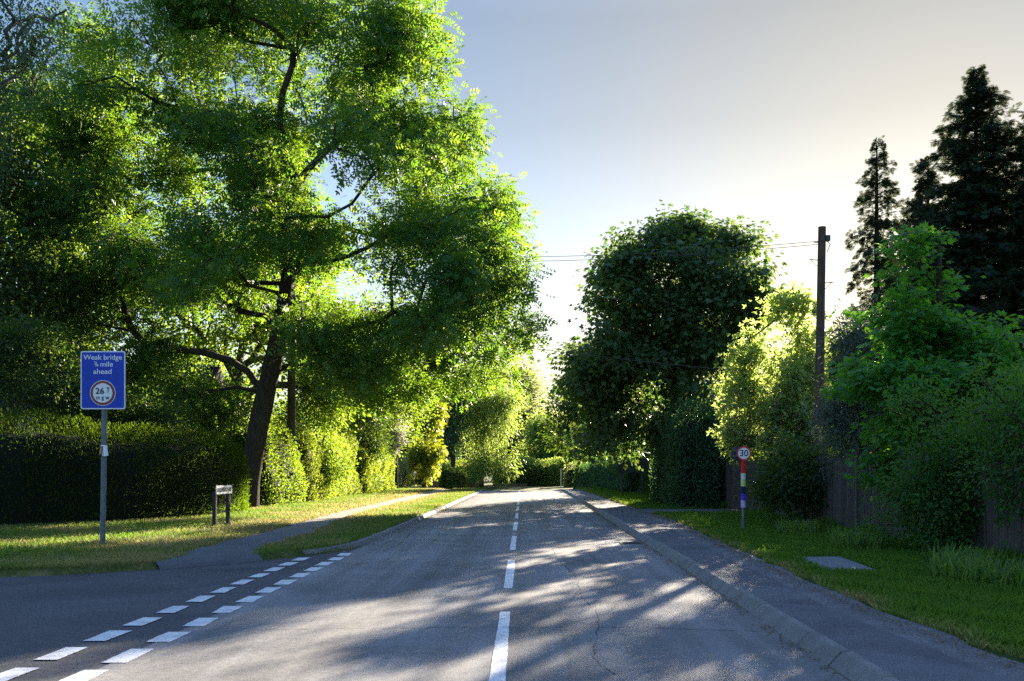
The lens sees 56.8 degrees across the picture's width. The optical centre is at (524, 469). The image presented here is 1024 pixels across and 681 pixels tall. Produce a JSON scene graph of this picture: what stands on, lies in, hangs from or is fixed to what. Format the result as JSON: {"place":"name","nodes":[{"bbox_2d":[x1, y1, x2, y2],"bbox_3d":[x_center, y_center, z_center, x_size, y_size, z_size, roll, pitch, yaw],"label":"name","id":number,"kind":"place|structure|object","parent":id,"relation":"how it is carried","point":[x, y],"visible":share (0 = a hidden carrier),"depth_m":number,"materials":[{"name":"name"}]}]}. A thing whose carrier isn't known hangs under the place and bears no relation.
{"place":"outdoors","nodes":[
{"label":"outdoors","id":0,"kind":"place"},
{"bbox_2d":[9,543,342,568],"bbox_3d":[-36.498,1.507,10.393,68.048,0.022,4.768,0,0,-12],"label":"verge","id":1,"kind":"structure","parent":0,"point":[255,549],"depth_m":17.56,"materials":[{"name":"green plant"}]},
{"bbox_2d":[0,547,358,680],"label":"side road","id":2,"kind":"structure","parent":0,"point":[40,616],"depth_m":11.20,"materials":[{"name":"grey asphalt"}]},
{"bbox_2d":[0,488,481,576],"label":"verge","id":3,"kind":"structure","parent":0,"point":[166,546],"depth_m":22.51,"materials":[{"name":"green plant"}]},
{"bbox_2d":[0,0,86,217],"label":"birch tree","id":4,"kind":"object","parent":3,"relation":"on","point":[22,62],"visible":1,"depth_m":26.61,"materials":[{"name":"green plant"}]},
{"bbox_2d":[0,299,94,433],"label":"garden shrub","id":5,"kind":"object","parent":3,"relation":"on","point":[13,342],"visible":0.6,"depth_m":28.80,"materials":[{"name":"green plant"}]},
{"bbox_2d":[0,303,105,419],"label":"background tree","id":6,"kind":"object","parent":3,"relation":"on","point":[22,388],"visible":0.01,"depth_m":55.14,"materials":[{"name":"green plant"}]},
{"bbox_2d":[0,70,128,410],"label":"dark tree","id":7,"kind":"object","parent":3,"relation":"on","point":[12,292],"visible":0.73,"depth_m":34.76,"materials":[{"name":"green plant"}]},
{"bbox_2d":[0,52,136,435],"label":"lime tree","id":8,"kind":"object","parent":3,"relation":"on","point":[104,347],"visible":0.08,"depth_m":41.51,"materials":[{"name":"green plant"}]},
{"bbox_2d":[0,329,141,442],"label":"garden shrub","id":9,"kind":"object","parent":3,"relation":"on","point":[95,414],"visible":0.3,"depth_m":30.59,"materials":[{"name":"green plant"}]},
{"bbox_2d":[81,351,125,545],"bbox_3d":[-8.325,-0.372,18.733,0.885,3.946,0.160,0,0,0],"label":"road sign","id":10,"kind":"object","parent":3,"relation":"on","point":[103,380],"visible":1,"depth_m":18.67,"materials":[{"name":"metal"}]},
{"bbox_2d":[99,445,107,455],"bbox_3d":[-8.340,-0.380,18.729,0.153,0.220,0.154,0,0,-43],"label":"cloth tag","id":11,"kind":"object","parent":10,"relation":"attached to","point":[103,450],"visible":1,"depth_m":18.69,"materials":[{"name":"white fabric"}]},
{"bbox_2d":[0,407,252,525],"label":"hedge","id":12,"kind":"object","parent":3,"relation":"on","point":[53,476],"visible":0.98,"depth_m":27.65,"materials":[{"name":"green plant"}]},
{"bbox_2d":[0,365,269,443],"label":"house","id":13,"kind":"structure","parent":3,"relation":"on","point":[198,371],"depth_m":54.49,"materials":[{"name":"brick"}]},
{"bbox_2d":[18,416,46,432],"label":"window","id":14,"kind":"structure","parent":13,"relation":"in","point":[19,427],"depth_m":53.97,"materials":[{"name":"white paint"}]},
{"bbox_2d":[88,375,204,444],"bbox_3d":[-13.216,-0.660,33.203,4.396,5.139,4.616,0,0,0],"label":"garden shrub","id":15,"kind":"object","parent":3,"relation":"on","point":[149,414],"visible":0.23,"depth_m":32.39,"materials":[{"name":"green plant"}]},
{"bbox_2d":[135,323,297,429],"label":"background tree","id":16,"kind":"object","parent":3,"relation":"on","point":[225,374],"depth_m":66.03,"materials":[{"name":"green plant"}]},
{"bbox_2d":[166,369,271,445],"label":"garden shrub","id":17,"kind":"object","parent":3,"relation":"on","point":[203,422],"visible":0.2,"depth_m":40.19,"materials":[{"name":"green plant"}]},
{"bbox_2d":[210,483,232,527],"bbox_3d":[-8.140,0.985,25.430,0.200,1.230,1.360,0,0,0],"label":"street name sign","id":18,"kind":"object","parent":3,"relation":"on","point":[225,489],"visible":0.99,"depth_m":25.17,"materials":[{"name":"metal"}]},
{"bbox_2d":[200,364,305,434],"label":"background tree","id":19,"kind":"object","parent":3,"relation":"on","point":[273,405],"depth_m":90.43,"materials":[{"name":"green plant"}]},
{"bbox_2d":[110,218,411,431],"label":"lime tree","id":20,"kind":"object","parent":3,"relation":"on","point":[219,331],"visible":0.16,"depth_m":45.18,"materials":[{"name":"green plant"}]},
{"bbox_2d":[216,412,308,506],"bbox_3d":[-11.213,-0.387,40.584,3.409,4.057,5.494,0,0,0],"label":"hedge","id":21,"kind":"object","parent":3,"relation":"on","point":[281,480],"visible":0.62,"depth_m":39.54,"materials":[{"name":"green plant"}]},
{"bbox_2d":[240,283,295,466],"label":"utility pole","id":22,"kind":"object","parent":3,"relation":"on","point":[291,411],"visible":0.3,"depth_m":41.86,"materials":[{"name":"brown wood"}]},
{"bbox_2d":[369,244,817,261],"bbox_3d":[-0.969,-8.035,34.490,23.983,3.226,0.018,0,0,39],"label":"overhead wire","id":23,"kind":"object","parent":22,"relation":"attached to","point":[643,257],"visible":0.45,"depth_m":30.36,"materials":[{"name":"black metal"}]},
{"bbox_2d":[393,241,818,256],"bbox_3d":[-0.969,-8.165,34.475,24.002,3.326,0.018,0,0,39],"label":"overhead wire","id":24,"kind":"object","parent":22,"relation":"attached to","point":[675,251],"visible":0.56,"depth_m":29.79,"materials":[{"name":"black metal"}]},
{"bbox_2d":[1,0,557,507],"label":"ash tree","id":25,"kind":"object","parent":3,"relation":"on","point":[269,162],"visible":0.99,"depth_m":35.01,"materials":[{"name":"green plant"}]},
{"bbox_2d":[271,420,361,500],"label":"hedge","id":26,"kind":"object","parent":3,"relation":"on","point":[310,461],"visible":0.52,"depth_m":45.31,"materials":[{"name":"green plant"}]},
{"bbox_2d":[271,360,367,498],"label":"garden shrub","id":27,"kind":"object","parent":3,"relation":"on","point":[334,471],"visible":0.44,"depth_m":46.67,"materials":[{"name":"green plant"}]},
{"bbox_2d":[318,397,402,491],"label":"garden shrub","id":28,"kind":"object","parent":3,"relation":"on","point":[378,441],"visible":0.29,"depth_m":59.48,"materials":[{"name":"green plant"}]},
{"bbox_2d":[276,340,451,439],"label":"lime tree","id":29,"kind":"object","parent":3,"relation":"on","point":[402,407],"visible":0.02,"depth_m":67.04,"materials":[{"name":"green plant"}]},
{"bbox_2d":[345,418,396,493],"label":"hedge","id":30,"kind":"object","parent":3,"relation":"on","point":[366,463],"visible":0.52,"depth_m":59.64,"materials":[{"name":"green plant"}]},
{"bbox_2d":[353,397,426,487],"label":"hawthorn tree","id":31,"kind":"object","parent":3,"relation":"on","point":[401,440],"visible":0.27,"depth_m":71.34,"materials":[{"name":"green plant"}]},
{"bbox_2d":[394,450,413,487],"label":"hedge","id":32,"kind":"object","parent":3,"relation":"on","point":[403,474],"visible":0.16,"depth_m":81.62,"materials":[{"name":"green plant"}]},
{"bbox_2d":[403,371,451,487],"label":"golden tree","id":33,"kind":"object","parent":3,"relation":"on","point":[427,455],"visible":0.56,"depth_m":81.38,"materials":[{"name":"green plant"}]},
{"bbox_2d":[438,464,467,488],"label":"hedge","id":34,"kind":"object","parent":3,"relation":"on","point":[453,479],"visible":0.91,"depth_m":94.27,"materials":[{"name":"green plant"}]},
{"bbox_2d":[155,489,448,569],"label":"path","id":35,"kind":"structure","parent":0,"point":[238,550],"depth_m":18.60,"materials":[{"name":"grey asphalt"}]},
{"bbox_2d":[0,491,847,680],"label":"road","id":36,"kind":"structure","parent":0,"point":[523,586],"depth_m":10.05,"materials":[{"name":"grey asphalt"}]},
{"bbox_2d":[58,495,477,576],"bbox_3d":[-3.320,1.586,36.547,3.733,0.088,45.128,0,0,5],"label":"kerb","id":37,"kind":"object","parent":36,"relation":"on","point":[446,509],"visible":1,"depth_m":21.96,"materials":[{"name":"grey concrete"}]},
{"bbox_2d":[301,489,482,554],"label":"kerb","id":38,"kind":"structure","parent":36,"relation":"on","point":[366,540],"depth_m":23.30,"materials":[{"name":"concrete"}]},
{"bbox_2d":[619,542,641,543],"bbox_3d":[2.300,1.591,20.600,0.460,0.017,0.460,0,0,0],"label":"gully grate","id":39,"kind":"object","parent":36,"relation":"on","point":[630,542],"visible":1,"depth_m":20.57,"materials":[{"name":"metal"}]},
{"bbox_2d":[588,507,849,680],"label":"litter","id":40,"kind":"object","parent":36,"relation":"on","point":[632,537],"visible":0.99,"depth_m":11.52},
{"bbox_2d":[553,489,899,680],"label":"kerb","id":41,"kind":"structure","parent":36,"relation":"on","point":[842,660],"depth_m":9.63,"materials":[{"name":"concrete"}]},
{"bbox_2d":[433,474,437,487],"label":"gate pier","id":42,"kind":"structure","parent":0,"point":[435,484],"depth_m":91.79,"materials":[{"name":"brick"}]},
{"bbox_2d":[411,486,557,490],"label":"road","id":43,"kind":"structure","parent":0,"point":[511,489],"depth_m":98.07,"materials":[{"name":"grey asphalt"}]},
{"bbox_2d":[413,478,572,488],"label":"verge","id":44,"kind":"structure","parent":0,"point":[552,487],"depth_m":106.06,"materials":[{"name":"green plant"}]},
{"bbox_2d":[273,396,305,438],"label":"background tree","id":45,"kind":"object","parent":44,"relation":"on","point":[283,414],"visible":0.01,"depth_m":147.66,"materials":[{"name":"green plant"}]},
{"bbox_2d":[298,405,407,452],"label":"background tree","id":46,"kind":"object","parent":44,"relation":"on","point":[332,425],"visible":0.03,"depth_m":136.96,"materials":[{"name":"green plant"}]},
{"bbox_2d":[398,414,467,464],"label":"background tree","id":47,"kind":"object","parent":44,"relation":"on","point":[409,432],"visible":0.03,"depth_m":146.38,"materials":[{"name":"green plant"}]},
{"bbox_2d":[423,368,477,469],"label":"willow tree","id":48,"kind":"object","parent":44,"relation":"on","point":[451,437],"visible":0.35,"depth_m":98.30,"materials":[{"name":"green plant"}]},
{"bbox_2d":[426,457,484,485],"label":"hedge","id":49,"kind":"object","parent":44,"relation":"on","point":[460,464],"visible":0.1,"depth_m":107.10,"materials":[{"name":"green plant"}]},
{"bbox_2d":[410,358,524,465],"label":"lime tree","id":50,"kind":"object","parent":44,"relation":"on","point":[506,386],"visible":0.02,"depth_m":112.10,"materials":[{"name":"green plant"}]},
{"bbox_2d":[467,482,478,486],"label":"wall","id":51,"kind":"structure","parent":44,"relation":"on","point":[469,484],"depth_m":103.84,"materials":[{"name":"brick"}]},
{"bbox_2d":[456,421,492,474],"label":"background tree","id":52,"kind":"object","parent":44,"relation":"on","point":[468,450],"visible":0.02,"depth_m":167.21,"materials":[{"name":"green plant"}]},
{"bbox_2d":[438,356,539,487],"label":"willow tree","id":53,"kind":"object","parent":44,"relation":"on","point":[497,410],"visible":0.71,"depth_m":101.27,"materials":[{"name":"green plant"}]},
{"bbox_2d":[493,484,526,485],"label":"wall","id":54,"kind":"structure","parent":44,"relation":"on","point":[511,484],"depth_m":106.93,"materials":[{"name":"brick"}]},
{"bbox_2d":[470,353,555,461],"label":"oak tree","id":55,"kind":"object","parent":44,"relation":"on","point":[534,390],"visible":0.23,"depth_m":147.58,"materials":[{"name":"green plant"}]},
{"bbox_2d":[492,455,565,485],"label":"hedge","id":56,"kind":"object","parent":44,"relation":"on","point":[543,474],"visible":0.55,"depth_m":107.60,"materials":[{"name":"green plant"}]},
{"bbox_2d":[509,408,586,467],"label":"lime tree","id":57,"kind":"object","parent":44,"relation":"on","point":[531,435],"visible":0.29,"depth_m":119.76,"materials":[{"name":"green plant"}]},
{"bbox_2d":[531,386,589,472],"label":"dark tree","id":58,"kind":"object","parent":44,"relation":"on","point":[568,412],"visible":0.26,"depth_m":90.42,"materials":[{"name":"green plant"}]},
{"bbox_2d":[563,461,581,486],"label":"hedge","id":59,"kind":"object","parent":44,"relation":"on","point":[569,474],"visible":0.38,"depth_m":103.22,"materials":[{"name":"green plant"}]},
{"bbox_2d":[0,0,1023,462],"label":"sky","id":60,"kind":"structure","parent":0,"point":[772,111],"materials":[{"name":"blue"}]},
{"bbox_2d":[632,509,736,512],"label":"driveway","id":61,"kind":"structure","parent":0,"point":[664,510],"depth_m":34.64,"materials":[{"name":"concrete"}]},
{"bbox_2d":[565,489,1023,680],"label":"pavement","id":62,"kind":"structure","parent":0,"point":[1011,673],"depth_m":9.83,"materials":[{"name":"grey asphalt"}]},
{"bbox_2d":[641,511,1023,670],"bbox_3d":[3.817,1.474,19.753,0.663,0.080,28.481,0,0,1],"label":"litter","id":63,"kind":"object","parent":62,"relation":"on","point":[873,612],"visible":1,"depth_m":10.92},
{"bbox_2d":[576,486,1023,662],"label":"verge","id":64,"kind":"structure","parent":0,"point":[1011,657],"depth_m":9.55,"materials":[{"name":"green plant"}]},
{"bbox_2d":[572,444,651,492],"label":"hedge","id":65,"kind":"object","parent":64,"relation":"on","point":[605,476],"visible":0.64,"depth_m":69.54,"materials":[{"name":"green plant"}]},
{"bbox_2d":[618,459,647,494],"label":"direction board","id":66,"kind":"object","parent":64,"relation":"on","point":[643,464],"visible":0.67,"depth_m":53.94,"materials":[{"name":"paint"}]},
{"bbox_2d":[636,454,655,494],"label":"hedge","id":67,"kind":"object","parent":64,"relation":"on","point":[646,483],"visible":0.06,"depth_m":54.93,"materials":[{"name":"green plant"}]},
{"bbox_2d":[597,373,699,459],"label":"dark tree","id":68,"kind":"object","parent":64,"relation":"on","point":[658,401],"visible":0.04,"depth_m":59.38,"materials":[{"name":"green plant"}]},
{"bbox_2d":[537,199,804,473],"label":"sycamore tree","id":69,"kind":"object","parent":64,"relation":"on","point":[698,299],"visible":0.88,"depth_m":40.33,"materials":[{"name":"green plant"}]},
{"bbox_2d":[648,395,732,508],"bbox_3d":[6.924,-0.853,40.055,2.944,5.009,7.552,0,0,0],"label":"hedge","id":70,"kind":"object","parent":64,"relation":"on","point":[688,467],"visible":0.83,"depth_m":36.85,"materials":[{"name":"green plant"}]},
{"bbox_2d":[730,446,750,528],"bbox_3d":[5.244,0.512,22.994,0.478,2.177,0.137,0,0,0],"label":"speed sign","id":71,"kind":"object","parent":64,"relation":"on","point":[739,453],"visible":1,"depth_m":22.93,"materials":[{"name":"metal"}]},
{"bbox_2d":[741,461,745,507],"bbox_3d":[5.306,0.352,23.000,0.127,1.143,0.124,0,0,0],"label":"knitted cover","id":72,"kind":"object","parent":71,"relation":"attached to","point":[743,484],"visible":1,"depth_m":22.95,"materials":[{"name":"multicoloured fabric"}]},
{"bbox_2d":[700,366,842,461],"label":"background tree","id":73,"kind":"object","parent":64,"relation":"on","point":[752,425],"visible":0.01,"depth_m":71.97,"materials":[{"name":"green plant"}]},
{"bbox_2d":[706,278,838,513],"bbox_3d":[7.875,-2.145,29.642,4.419,7.539,3.506,0,0,0],"label":"lilac bush","id":74,"kind":"object","parent":64,"relation":"on","point":[780,409],"visible":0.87,"depth_m":29.27,"materials":[{"name":"green plant"}]},
{"bbox_2d":[730,293,851,460],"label":"dark tree","id":75,"kind":"object","parent":64,"relation":"on","point":[826,344],"visible":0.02,"depth_m":43.17,"materials":[{"name":"green plant"}]},
{"bbox_2d":[733,429,851,522],"bbox_3d":[7.563,0.211,25.366,3.624,2.614,2.880,0,0,0],"label":"laurel shrub","id":76,"kind":"object","parent":64,"relation":"on","point":[787,482],"visible":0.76,"depth_m":24.98,"materials":[{"name":"green plant"}]},
{"bbox_2d":[771,516,818,533],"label":"strap leaf plant","id":77,"kind":"object","parent":64,"relation":"on","point":[802,527],"visible":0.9,"depth_m":22.01,"materials":[{"name":"green plant"}]},
{"bbox_2d":[809,226,833,453],"bbox_3d":[8.433,-2.588,27.000,0.738,8.687,0.300,0,0,0],"label":"utility pole","id":78,"kind":"object","parent":64,"relation":"on","point":[823,238],"visible":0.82,"depth_m":26.90,"materials":[{"name":"brown wood"}]},
{"bbox_2d":[299,313,810,377],"bbox_3d":[-0.966,-4.800,34.475,24.007,4.417,0.018,0,0,39],"label":"overhead wire","id":79,"kind":"object","parent":78,"relation":"attached to","point":[645,361],"visible":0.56,"depth_m":30.54,"materials":[{"name":"black metal"}]},
{"bbox_2d":[802,556,874,570],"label":"cover slab","id":80,"kind":"structure","parent":64,"relation":"on","point":[835,562],"depth_m":15.01,"materials":[{"name":"concrete"}]},
{"bbox_2d":[796,292,903,488],"bbox_3d":[8.372,-1.484,23.657,3.335,5.967,2.871,0,0,-42],"label":"silver shrub","id":81,"kind":"object","parent":64,"relation":"on","point":[847,417],"visible":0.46,"depth_m":23.35,"materials":[{"name":"green plant"}]},
{"bbox_2d":[825,521,888,550],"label":"strap leaf plant","id":82,"kind":"object","parent":64,"relation":"on","point":[843,539],"visible":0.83,"depth_m":17.69,"materials":[{"name":"green plant"}]},
{"bbox_2d":[825,136,910,457],"bbox_3d":[14.819,-6.113,39.929,9.824,16.031,6.954,0,0,37],"label":"conifer tree","id":83,"kind":"object","parent":64,"relation":"on","point":[878,223],"visible":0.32,"depth_m":39.90,"materials":[{"name":"green plant"}]},
{"bbox_2d":[724,444,1023,553],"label":"wooden fence","id":84,"kind":"object","parent":64,"relation":"on","point":[843,505],"visible":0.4,"depth_m":21.80,"materials":[{"name":"brown wood"}]},
{"bbox_2d":[840,158,963,455],"bbox_3d":[15.420,-5.108,36.133,8.396,13.590,5.954,0,0,-42],"label":"conifer tree","id":85,"kind":"object","parent":64,"relation":"on","point":[919,198],"visible":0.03,"depth_m":35.93,"materials":[{"name":"green plant"}]},
{"bbox_2d":[814,221,1023,496],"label":"maple tree","id":86,"kind":"object","parent":64,"relation":"on","point":[939,344],"visible":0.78,"depth_m":19.91,"materials":[{"name":"green plant"}]},
{"bbox_2d":[849,365,1018,552],"bbox_3d":[7.651,-0.087,16.925,3.373,3.659,2.826,0,0,0],"label":"laurel shrub","id":87,"kind":"object","parent":64,"relation":"on","point":[945,521],"visible":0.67,"depth_m":16.55,"materials":[{"name":"green plant"}]},
{"bbox_2d":[849,64,1023,455],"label":"conifer tree","id":88,"kind":"object","parent":64,"relation":"on","point":[962,199],"visible":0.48,"depth_m":33.49,"materials":[{"name":"green plant"}]},
{"bbox_2d":[925,536,1004,566],"bbox_3d":[6.737,1.290,14.512,1.029,0.420,1.934,0,0,0],"label":"strap leaf plant","id":89,"kind":"object","parent":64,"relation":"on","point":[966,550],"visible":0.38,"depth_m":14.62,"materials":[{"name":"green plant"}]},
{"bbox_2d":[926,546,1023,590],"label":"strap leaf plant","id":90,"kind":"object","parent":64,"relation":"on","point":[971,569],"visible":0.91,"depth_m":12.32,"materials":[{"name":"green plant"}]},
{"bbox_2d":[929,111,1023,449],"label":"conifer tree","id":91,"kind":"object","parent":64,"relation":"on","point":[1011,170],"visible":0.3,"depth_m":32.72,"materials":[{"name":"green plant"}]},
{"bbox_2d":[930,335,1023,545],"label":"laurel shrub","id":92,"kind":"object","parent":64,"relation":"on","point":[1004,411],"visible":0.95,"depth_m":14.95,"materials":[{"name":"green plant"}]}
]}

